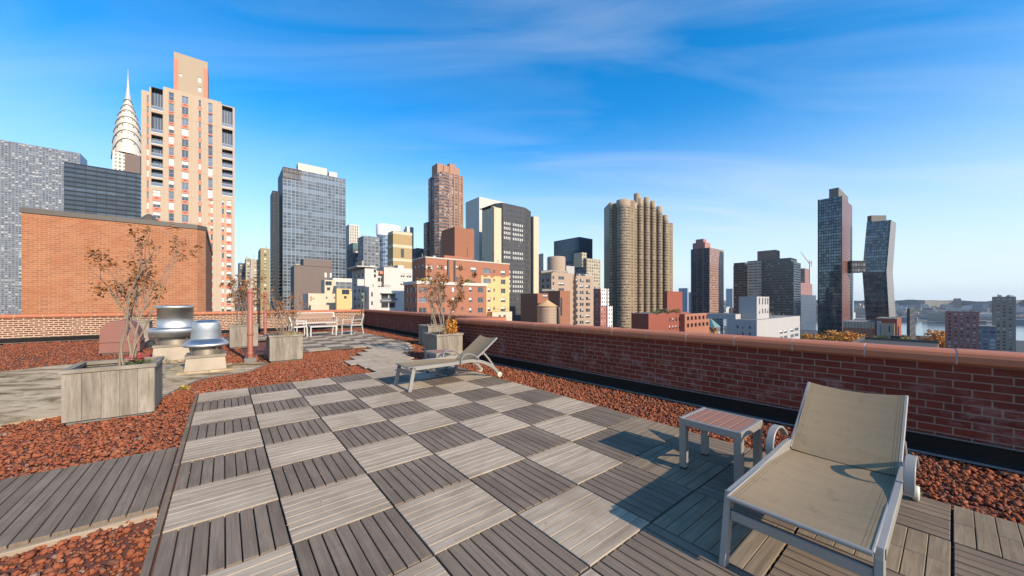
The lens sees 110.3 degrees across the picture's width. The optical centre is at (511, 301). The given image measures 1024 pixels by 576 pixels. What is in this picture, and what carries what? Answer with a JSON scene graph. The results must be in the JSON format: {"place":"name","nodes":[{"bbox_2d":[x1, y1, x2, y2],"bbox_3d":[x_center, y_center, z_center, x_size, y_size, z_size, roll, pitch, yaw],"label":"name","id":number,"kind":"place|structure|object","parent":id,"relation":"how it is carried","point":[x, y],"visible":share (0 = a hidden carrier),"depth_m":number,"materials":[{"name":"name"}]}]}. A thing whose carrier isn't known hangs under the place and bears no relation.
{"place":"outdoors","nodes":[
{"label":"outdoors","id":0,"kind":"place"},
{"bbox_2d":[0,140,86,313],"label":"glass tower","id":1,"kind":"structure","parent":0,"point":[31,176],"depth_m":542.15,"materials":[{"name":"grey glass"}]},
{"bbox_2d":[64,153,140,218],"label":"office tower","id":2,"kind":"structure","parent":0,"point":[88,189],"depth_m":314.31,"materials":[{"name":"glass"}]},
{"bbox_2d":[111,78,140,170],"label":"crown tower","id":3,"kind":"structure","parent":0,"point":[126,135],"depth_m":406.38,"materials":[{"name":"metal"}]},
{"bbox_2d":[141,52,234,310],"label":"apartment tower","id":4,"kind":"structure","parent":0,"point":[187,150],"depth_m":118.02,"materials":[{"name":"beige concrete"}]},
{"bbox_2d":[153,201,160,207],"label":"window","id":5,"kind":"structure","parent":4,"relation":"in","point":[157,204],"depth_m":112.35,"materials":[{"name":"white glass"}]},
{"bbox_2d":[182,128,188,136],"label":"window","id":6,"kind":"structure","parent":4,"relation":"in","point":[185,132],"depth_m":116.49,"materials":[{"name":"white glass"}]},
{"bbox_2d":[182,172,188,179],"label":"window","id":7,"kind":"structure","parent":4,"relation":"in","point":[185,175],"depth_m":116.49,"materials":[{"name":"white glass"}]},
{"bbox_2d":[182,182,188,189],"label":"window","id":8,"kind":"structure","parent":4,"relation":"in","point":[185,186],"depth_m":116.49,"materials":[{"name":"grey glass"}]},
{"bbox_2d":[182,204,188,211],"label":"window","id":9,"kind":"structure","parent":4,"relation":"in","point":[185,207],"depth_m":116.49,"materials":[{"name":"grey glass"}]},
{"bbox_2d":[147,73,223,310],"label":"windows","id":10,"kind":"structure","parent":4,"relation":"in","point":[179,73],"depth_m":120.57,"materials":[{"name":"grey glass"}]},
{"bbox_2d":[238,263,244,310],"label":"office building","id":11,"kind":"structure","parent":0,"point":[241,268],"depth_m":422.07,"materials":[{"name":"concrete"}]},
{"bbox_2d":[245,255,250,308],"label":"office building","id":12,"kind":"structure","parent":0,"point":[247,267],"depth_m":401.62,"materials":[{"name":"beige concrete"}]},
{"bbox_2d":[270,163,345,310],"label":"glass tower","id":13,"kind":"structure","parent":0,"point":[307,211],"depth_m":375.44,"materials":[{"name":"glass"}]},
{"bbox_2d":[291,259,331,309],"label":"taupe building","id":14,"kind":"structure","parent":0,"point":[308,275],"depth_m":220.47,"materials":[{"name":"concrete"}]},
{"bbox_2d":[303,293,334,309],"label":"cream building","id":15,"kind":"structure","parent":0,"point":[320,301],"depth_m":152.20,"materials":[{"name":"paint"}]},
{"bbox_2d":[321,280,335,293],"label":"cream building","id":16,"kind":"structure","parent":0,"point":[328,286],"depth_m":171.88,"materials":[{"name":"paint"}]},
{"bbox_2d":[327,278,351,308],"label":"white building","id":17,"kind":"structure","parent":0,"point":[343,283],"depth_m":193.60,"materials":[{"name":"paint"}]},
{"bbox_2d":[347,243,357,278],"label":"green roofed building","id":18,"kind":"structure","parent":0,"point":[352,253],"depth_m":333.90,"materials":[{"name":"glass"}]},
{"bbox_2d":[346,224,358,277],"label":"office tower","id":19,"kind":"structure","parent":0,"point":[352,233],"depth_m":525.45,"materials":[{"name":"concrete"}]},
{"bbox_2d":[344,265,411,310],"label":"terraced building","id":20,"kind":"structure","parent":0,"point":[383,287],"depth_m":152.99,"materials":[{"name":"white paint"}]},
{"bbox_2d":[358,224,400,268],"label":"curved glass tower","id":21,"kind":"structure","parent":0,"point":[372,251],"depth_m":306.89,"materials":[{"name":"grey glass"}]},
{"bbox_2d":[388,226,411,268],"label":"yellow brick tower","id":22,"kind":"structure","parent":0,"point":[399,247],"depth_m":193.25,"materials":[{"name":"yellow brick"}]},
{"bbox_2d":[404,227,413,248],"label":"office tower","id":23,"kind":"structure","parent":0,"point":[412,230],"depth_m":421.64,"materials":[{"name":"blue glass"}]},
{"bbox_2d":[412,248,423,258],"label":"office building","id":24,"kind":"structure","parent":0,"point":[417,252],"depth_m":382.83,"materials":[{"name":"glass"}]},
{"bbox_2d":[424,163,462,256],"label":"apartment tower","id":25,"kind":"structure","parent":0,"point":[445,197],"depth_m":357.62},
{"bbox_2d":[466,197,503,260],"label":"office tower","id":26,"kind":"structure","parent":0,"point":[474,213],"depth_m":304.04,"materials":[{"name":"glass"}]},
{"bbox_2d":[480,203,538,320],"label":"dark office tower","id":27,"kind":"structure","parent":0,"point":[510,234],"depth_m":262.47,"materials":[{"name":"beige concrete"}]},
{"bbox_2d":[0,0,1023,302],"label":"sky","id":28,"kind":"structure","parent":0,"point":[734,117],"materials":[{"name":"blue"}]},
{"bbox_2d":[521,293,547,321],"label":"dark building","id":29,"kind":"structure","parent":0,"point":[530,302],"depth_m":168.82,"materials":[{"name":"brick"}]},
{"bbox_2d":[539,253,544,292],"bbox_3d":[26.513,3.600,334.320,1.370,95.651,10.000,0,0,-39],"label":"white building","id":30,"kind":"structure","parent":0,"point":[542,262],"depth_m":332.04,"materials":[{"name":"paint"}]},
{"bbox_2d":[548,291,569,323],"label":"brown building","id":31,"kind":"structure","parent":0,"point":[560,300],"depth_m":151.74,"materials":[{"name":"brick"}]},
{"bbox_2d":[539,256,593,325],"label":"tan brick building","id":32,"kind":"structure","parent":0,"point":[557,275],"depth_m":215.84,"materials":[{"name":"beige brick"}]},
{"bbox_2d":[554,237,592,260],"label":"teal building","id":33,"kind":"structure","parent":0,"point":[567,249],"depth_m":431.79,"materials":[{"name":"blue glass"}]},
{"bbox_2d":[565,252,600,288],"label":"stepped building","id":34,"kind":"structure","parent":0,"point":[582,263],"depth_m":336.65,"materials":[{"name":"beige concrete"}]},
{"bbox_2d":[593,287,612,326],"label":"striped building","id":35,"kind":"structure","parent":0,"point":[602,312],"depth_m":261.55,"materials":[{"name":"grey brick"}]},
{"bbox_2d":[236,303,1023,352],"bbox_3d":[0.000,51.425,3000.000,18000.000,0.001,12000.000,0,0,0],"label":"ground","id":36,"kind":"structure","parent":0,"point":[1019,346],"depth_m":533.36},
{"bbox_2d":[19,207,212,313],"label":"brick building","id":37,"kind":"structure","parent":36,"relation":"on","point":[57,274],"depth_m":16.97,"materials":[{"name":"orange brick"}]},
{"bbox_2d":[250,259,258,310],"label":"office building","id":38,"kind":"structure","parent":36,"relation":"on","point":[254,264],"depth_m":342.36,"materials":[{"name":"concrete"}]},
{"bbox_2d":[258,248,269,310],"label":"office building","id":39,"kind":"structure","parent":36,"relation":"on","point":[264,258],"depth_m":332.63,"materials":[{"name":"beige concrete"}]},
{"bbox_2d":[335,289,350,309],"bbox_3d":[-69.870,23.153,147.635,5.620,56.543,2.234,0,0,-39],"label":"yellow building","id":40,"kind":"structure","parent":36,"relation":"on","point":[342,299],"depth_m":146.62,"materials":[{"name":"paint"}]},
{"bbox_2d":[403,227,511,320],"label":"brick apartment house","id":41,"kind":"structure","parent":36,"relation":"on","point":[487,293],"depth_m":114.95,"materials":[{"name":"brick"}]},
{"bbox_2d":[0,328,1023,575],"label":"roof","id":42,"kind":"structure","parent":36,"relation":"on","point":[258,350],"depth_m":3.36,"materials":[{"name":"red gravel"}]},
{"bbox_2d":[0,447,177,557],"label":"side walkway","id":43,"kind":"structure","parent":42,"relation":"on","point":[50,508],"depth_m":2.59,"materials":[{"name":"grey wood"}]},
{"bbox_2d":[58,356,163,424],"bbox_3d":[-5.232,1.145,4.732,0.816,0.661,0.816,0,0,-39],"label":"planter box","id":44,"kind":"object","parent":42,"relation":"on","point":[97,390],"visible":0.95,"depth_m":4.45,"materials":[{"name":"grey wood"}]},
{"bbox_2d":[123,354,152,364],"bbox_3d":[-5.000,0.820,4.768,0.291,0.220,0.320,0,0,0],"label":"flowering plant","id":45,"kind":"object","parent":44,"relation":"in","point":[139,360],"visible":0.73,"depth_m":4.78,"materials":[{"name":"pink plant"}]},
{"bbox_2d":[84,218,203,365],"bbox_3d":[-5.003,-0.096,4.984,1.099,2.108,1.342,0,0,-25],"label":"shrub","id":46,"kind":"object","parent":44,"relation":"on","point":[137,280],"visible":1,"depth_m":4.80,"materials":[{"name":"brown plant"}]},
{"bbox_2d":[98,319,145,354],"bbox_3d":[-11.243,1.010,10.314,0.810,0.930,0.882,0,0,-39],"label":"vent hood","id":47,"kind":"object","parent":42,"relation":"on","point":[111,332],"visible":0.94,"depth_m":9.95,"materials":[{"name":"red paint"}]},
{"bbox_2d":[0,362,265,427],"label":"roof membrane","id":48,"kind":"object","parent":42,"relation":"on","point":[31,394],"visible":0.45,"depth_m":6.13,"materials":[{"name":"beige"}]},
{"bbox_2d":[176,320,232,374],"bbox_3d":[-6.579,0.946,7.678,0.880,1.089,0.880,0,0,-39],"label":"exhaust fan","id":49,"kind":"object","parent":48,"relation":"on","point":[205,342],"visible":0.99,"depth_m":7.46,"materials":[{"name":"metal"}]},
{"bbox_2d":[162,361,267,396],"bbox_3d":[-5.639,1.463,6.883,0.482,0.028,3.609,0,0,-7],"label":"membrane edging","id":50,"kind":"object","parent":48,"relation":"on","point":[215,376],"visible":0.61,"depth_m":6.91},
{"bbox_2d":[135,320,152,341],"bbox_3d":[-13.490,1.090,12.762,0.836,0.770,0.836,0,0,-39],"label":"planter box","id":51,"kind":"object","parent":42,"relation":"on","point":[142,324],"visible":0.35,"depth_m":12.66,"materials":[{"name":"beige concrete"}]},
{"bbox_2d":[119,271,166,320],"bbox_3d":[-13.369,-0.162,12.784,0.989,2.039,1.668,0,0,0],"label":"shrub","id":52,"kind":"object","parent":51,"relation":"on","point":[136,304],"visible":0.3,"depth_m":12.75,"materials":[{"name":"brown plant"}]},
{"bbox_2d":[145,340,155,347],"bbox_3d":[-11.558,1.355,11.414,0.340,0.240,0.340,0,0,0],"label":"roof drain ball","id":53,"kind":"object","parent":42,"relation":"on","point":[149,343],"visible":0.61,"depth_m":11.31,"materials":[{"name":"metal"}]},
{"bbox_2d":[148,305,193,362],"bbox_3d":[-8.462,0.796,8.968,0.980,1.387,0.980,0,0,-39],"label":"exhaust fan","id":54,"kind":"object","parent":42,"relation":"on","point":[171,332],"visible":0.85,"depth_m":8.67,"materials":[{"name":"metal"}]},
{"bbox_2d":[0,309,364,344],"bbox_3d":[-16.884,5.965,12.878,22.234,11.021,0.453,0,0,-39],"label":"parapet wall","id":55,"kind":"structure","parent":42,"relation":"on","point":[29,328],"depth_m":13.42,"materials":[{"name":"brick"}]},
{"bbox_2d":[229,323,258,347],"bbox_3d":[-8.696,1.113,11.556,0.756,0.725,0.756,0,0,-39],"label":"planter box","id":56,"kind":"object","parent":42,"relation":"on","point":[237,335],"visible":0.9,"depth_m":11.25,"materials":[{"name":"grey wood"}]},
{"bbox_2d":[218,270,266,324],"bbox_3d":[-8.698,-0.066,11.554,1.382,1.930,1.123,0,0,31],"label":"shrub","id":57,"kind":"object","parent":56,"relation":"on","point":[237,296],"visible":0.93,"depth_m":11.40,"materials":[{"name":"brown plant"}]},
{"bbox_2d":[244,289,256,362],"bbox_3d":[-6.350,0.598,8.650,0.246,1.785,0.224,0,0,-39],"label":"vent pipe","id":58,"kind":"object","parent":42,"relation":"on","point":[250,352],"visible":0.98,"depth_m":8.61,"materials":[{"name":"red metal"}]},
{"bbox_2d":[263,292,266,333],"bbox_3d":[-10.900,0.525,15.750,0.139,1.880,0.139,0,0,-39],"label":"vent pipe","id":59,"kind":"object","parent":42,"relation":"on","point":[265,319],"visible":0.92,"depth_m":15.71,"materials":[{"name":"red metal"}]},
{"bbox_2d":[266,332,303,362],"bbox_3d":[-5.733,1.150,8.995,0.726,0.650,0.726,0,0,-39],"label":"planter box","id":60,"kind":"object","parent":42,"relation":"on","point":[281,348],"visible":0.93,"depth_m":8.73,"materials":[{"name":"grey wood"}]},
{"bbox_2d":[259,288,313,334],"bbox_3d":[-5.714,0.299,9.018,1.233,1.360,0.716,0,0,-18],"label":"shrub","id":61,"kind":"object","parent":60,"relation":"on","point":[291,312],"visible":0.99,"depth_m":8.99,"materials":[{"name":"brown plant"}]},
{"bbox_2d":[226,331,409,352],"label":"deck","id":62,"kind":"structure","parent":42,"relation":"on","point":[324,341],"depth_m":12.59,"materials":[{"name":"grey wood"}]},
{"bbox_2d":[286,315,307,336],"bbox_3d":[-8.559,0.994,14.178,0.686,0.874,0.630,0,0,-39],"label":"armchair","id":63,"kind":"object","parent":62,"relation":"on","point":[300,326],"visible":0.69,"depth_m":14.13,"materials":[{"name":"white wood"}]},
{"bbox_2d":[294,312,337,331],"bbox_3d":[-9.296,0.985,16.910,1.735,0.890,0.674,0,0,-41],"label":"bench","id":64,"kind":"object","parent":62,"relation":"on","point":[321,315],"visible":0.8,"depth_m":17.13,"materials":[{"name":"white wood"}]},
{"bbox_2d":[307,325,336,336],"bbox_3d":[-7.790,1.210,14.620,0.962,0.430,0.682,0,0,-39],"label":"coffee table","id":65,"kind":"object","parent":62,"relation":"on","point":[312,326],"visible":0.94,"depth_m":14.57,"materials":[{"name":"white wood"}]},
{"bbox_2d":[341,314,363,334],"bbox_3d":[-6.856,0.994,15.375,0.630,0.874,0.686,0,0,28],"label":"armchair","id":66,"kind":"object","parent":62,"relation":"on","point":[353,320],"visible":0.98,"depth_m":15.35,"materials":[{"name":"white metal"}]},
{"bbox_2d":[343,343,413,371],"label":"walkway","id":67,"kind":"structure","parent":42,"relation":"on","point":[379,358],"depth_m":9.01,"materials":[{"name":"grey wood"}]},
{"bbox_2d":[364,309,492,337],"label":"parapet wall","id":68,"kind":"structure","parent":42,"relation":"on","point":[404,323],"depth_m":15.69,"materials":[{"name":"brick"}]},
{"bbox_2d":[418,324,447,345],"bbox_3d":[-2.645,1.135,12.013,0.766,0.680,0.766,0,0,-39],"label":"planter box","id":69,"kind":"object","parent":42,"relation":"on","point":[423,328],"visible":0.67,"depth_m":11.78,"materials":[{"name":"grey wood"}]},
{"bbox_2d":[412,265,437,325],"bbox_3d":[-2.859,-0.173,11.847,0.951,2.241,1.308,0,0,-33],"label":"shrub","id":70,"kind":"object","parent":69,"relation":"on","point":[430,300],"visible":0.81,"depth_m":11.97,"materials":[{"name":"brown plant"}]},
{"bbox_2d":[423,331,463,358],"bbox_3d":[-1.722,1.133,8.922,0.736,0.683,0.736,0,0,-39],"label":"planter box","id":71,"kind":"object","parent":42,"relation":"on","point":[451,341],"visible":0.73,"depth_m":8.69,"materials":[{"name":"grey wood"}]},
{"bbox_2d":[421,263,477,333],"bbox_3d":[-1.451,-0.011,9.100,1.509,1.921,1.202,0,0,-37],"label":"shrub","id":72,"kind":"object","parent":71,"relation":"on","point":[443,287],"visible":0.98,"depth_m":8.96,"materials":[{"name":"brown plant"}]},
{"bbox_2d":[442,316,457,333],"bbox_3d":[-1.554,0.633,8.989,0.421,0.511,0.420,0,0,30],"label":"golden shrub","id":73,"kind":"object","parent":71,"relation":"on","point":[453,329],"visible":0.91,"depth_m":8.92,"materials":[{"name":"orange plant"}]},
{"bbox_2d":[460,317,505,332],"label":"parapet wall","id":74,"kind":"structure","parent":42,"relation":"on","point":[497,318],"depth_m":10.03,"materials":[{"name":"brick"}]},
{"bbox_2d":[140,365,1023,575],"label":"deck","id":75,"kind":"structure","parent":42,"relation":"on","point":[610,492],"depth_m":2.58,"materials":[{"name":"grey wood"}]},
{"bbox_2d":[189,378,559,569],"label":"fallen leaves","id":76,"kind":"object","parent":75,"relation":"on","point":[320,473],"visible":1,"depth_m":3.15,"materials":[{"name":"brown plant"}]},
{"bbox_2d":[425,349,457,375],"bbox_3d":[-1.400,1.209,7.100,0.472,0.432,0.477,0,0,-39],"label":"side table","id":77,"kind":"object","parent":75,"relation":"on","point":[437,353],"visible":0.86,"depth_m":7.03,"materials":[{"name":"grey wood"}]},
{"bbox_2d":[394,335,501,391],"bbox_3d":[-1.105,1.054,6.386,1.825,0.753,0.710,0,0,-39],"label":"sun lounger","id":78,"kind":"object","parent":75,"relation":"on","point":[475,349],"visible":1,"depth_m":6.43,"materials":[{"name":"paint"}]},
{"bbox_2d":[679,407,762,482],"bbox_3d":[1.763,1.209,3.018,0.472,0.432,0.477,0,0,-39],"label":"side table","id":79,"kind":"object","parent":75,"relation":"on","point":[738,429],"visible":0.81,"depth_m":2.96,"materials":[{"name":"grey wood"}]},
{"bbox_2d":[719,382,920,575],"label":"sun lounger","id":80,"kind":"object","parent":75,"relation":"on","point":[833,468],"visible":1,"depth_m":2.11,"materials":[{"name":"fabric"}]},
{"bbox_2d":[454,318,1023,474],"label":"parapet wall","id":81,"kind":"structure","parent":42,"relation":"on","point":[965,405],"depth_m":4.29,"materials":[{"name":"brick"}]},
{"bbox_2d":[537,300,558,323],"bbox_3d":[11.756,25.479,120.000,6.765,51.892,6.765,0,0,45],"label":"water tank","id":82,"kind":"object","parent":36,"relation":"on","point":[546,311],"visible":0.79,"depth_m":117.40,"materials":[{"name":"brown wood"}]},
{"bbox_2d":[631,291,708,332],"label":"red brick building","id":83,"kind":"structure","parent":36,"relation":"on","point":[686,322],"depth_m":202.64,"materials":[{"name":"brick"}]},
{"bbox_2d":[679,288,688,311],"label":"tower","id":84,"kind":"structure","parent":36,"relation":"on","point":[685,299],"depth_m":1004.26,"materials":[{"name":"blue glass"}]},
{"bbox_2d":[726,289,732,307],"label":"tower","id":85,"kind":"structure","parent":36,"relation":"on","point":[729,297],"depth_m":1509.00,"materials":[{"name":"blue glass"}]},
{"bbox_2d":[800,332,813,339],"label":"autumn tree","id":86,"kind":"object","parent":36,"relation":"on","point":[805,336],"visible":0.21,"depth_m":298.54,"materials":[{"name":"orange plant"}]},
{"bbox_2d":[801,268,815,322],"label":"unfinished tower","id":87,"kind":"structure","parent":36,"relation":"on","point":[808,306],"depth_m":877.77,"materials":[{"name":"grey glass"}]},
{"bbox_2d":[811,330,834,339],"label":"autumn tree","id":88,"kind":"object","parent":36,"relation":"on","point":[828,332],"visible":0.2,"depth_m":281.15,"materials":[{"name":"orange plant"}]},
{"bbox_2d":[818,187,851,336],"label":"copper tower","id":89,"kind":"structure","parent":36,"relation":"on","point":[834,258],"depth_m":409.35,"materials":[{"name":"grey glass"}]},
{"bbox_2d":[833,333,853,341],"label":"autumn tree","id":90,"kind":"object","parent":36,"relation":"on","point":[837,338],"visible":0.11,"depth_m":250.67,"materials":[{"name":"orange plant"}]},
{"bbox_2d":[852,273,853,319],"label":"tower","id":91,"kind":"structure","parent":36,"relation":"on","point":[852,296],"depth_m":702.62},
{"bbox_2d":[848,215,895,320],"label":"copper tower","id":92,"kind":"structure","parent":36,"relation":"on","point":[874,267],"depth_m":419.00,"materials":[{"name":"blue glass"}]},
{"bbox_2d":[852,335,938,347],"bbox_3d":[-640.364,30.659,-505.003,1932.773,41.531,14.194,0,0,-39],"label":"roof garden building","id":93,"kind":"structure","parent":36,"relation":"on","point":[895,340],"depth_m":96.46,"materials":[{"name":"brick"}]},
{"bbox_2d":[842,330,861,339],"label":"autumn tree","id":94,"kind":"object","parent":93,"relation":"on","point":[849,334],"visible":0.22,"depth_m":283.53,"materials":[{"name":"orange plant"}]},
{"bbox_2d":[916,329,944,343],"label":"autumn tree","id":95,"kind":"object","parent":36,"relation":"on","point":[933,334],"visible":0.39,"depth_m":328.55,"materials":[{"name":"orange plant"}]},
{"bbox_2d":[927,330,944,347],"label":"autumn tree","id":96,"kind":"object","parent":36,"relation":"on","point":[941,340],"visible":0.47,"depth_m":319.39,"materials":[{"name":"orange plant"}]},
{"bbox_2d":[604,193,672,327],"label":"bayed tower","id":97,"kind":"structure","parent":0,"point":[638,254],"depth_m":392.93,"materials":[{"name":"beige concrete"}]},
{"bbox_2d":[691,239,723,312],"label":"dark tower","id":98,"kind":"structure","parent":0,"point":[707,278],"depth_m":481.13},
{"bbox_2d":[709,318,719,333],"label":"teal roof house","id":99,"kind":"structure","parent":0,"point":[712,324],"depth_m":320.69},
{"bbox_2d":[709,318,723,333],"bbox_3d":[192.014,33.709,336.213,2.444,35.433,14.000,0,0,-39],"label":"building","id":100,"kind":"structure","parent":0,"point":[720,322],"depth_m":331.79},
{"bbox_2d":[707,297,799,338],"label":"grey building","id":101,"kind":"structure","parent":0,"point":[753,317],"depth_m":159.45,"materials":[{"name":"white concrete"}]},
{"bbox_2d":[733,250,800,335],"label":"wide tower","id":102,"kind":"structure","parent":0,"point":[773,276],"depth_m":448.17,"materials":[{"name":"grey glass"}]},
{"bbox_2d":[843,316,900,337],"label":"tan building","id":103,"kind":"structure","parent":0,"point":[883,326],"depth_m":332.14,"materials":[{"name":"red brick"}]},
{"bbox_2d":[724,319,1023,340],"bbox_3d":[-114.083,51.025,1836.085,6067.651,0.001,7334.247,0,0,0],"label":"river","id":104,"kind":"structure","parent":0,"point":[922,328],"depth_m":689.70,"materials":[{"name":"blue liquid"}]},
{"bbox_2d":[724,300,1023,307],"bbox_3d":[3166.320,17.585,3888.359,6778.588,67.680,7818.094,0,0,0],"label":"hills","id":105,"kind":"structure","parent":0,"point":[938,303],"depth_m":2733.54,"materials":[{"name":"grey"}]},
{"bbox_2d":[907,307,915,339],"bbox_3d":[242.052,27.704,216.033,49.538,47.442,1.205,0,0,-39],"label":"tower","id":106,"kind":"structure","parent":0,"point":[911,327],"depth_m":207.79,"materials":[{"name":"grey concrete"}]},
{"bbox_2d":[816,308,1023,324],"bbox_3d":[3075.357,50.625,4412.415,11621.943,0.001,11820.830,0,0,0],"label":"shore","id":107,"kind":"structure","parent":0,"point":[987,321],"depth_m":931.47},
{"bbox_2d":[724,298,1023,323],"bbox_3d":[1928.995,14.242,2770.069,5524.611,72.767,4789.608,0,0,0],"label":"city","id":108,"kind":"object","parent":107,"relation":"on","point":[927,312],"visible":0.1,"depth_m":1265.93,"materials":[{"name":"brick"}]},
{"bbox_2d":[945,305,978,349],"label":"apartment building","id":109,"kind":"structure","parent":0,"point":[961,329],"depth_m":296.96,"materials":[{"name":"brick"}]},
{"bbox_2d":[978,325,995,350],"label":"building","id":110,"kind":"structure","parent":0,"point":[986,337],"depth_m":263.33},
{"bbox_2d":[992,295,1015,351],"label":"apartment building","id":111,"kind":"structure","parent":0,"point":[1004,315],"depth_m":324.71,"materials":[{"name":"grey concrete"}]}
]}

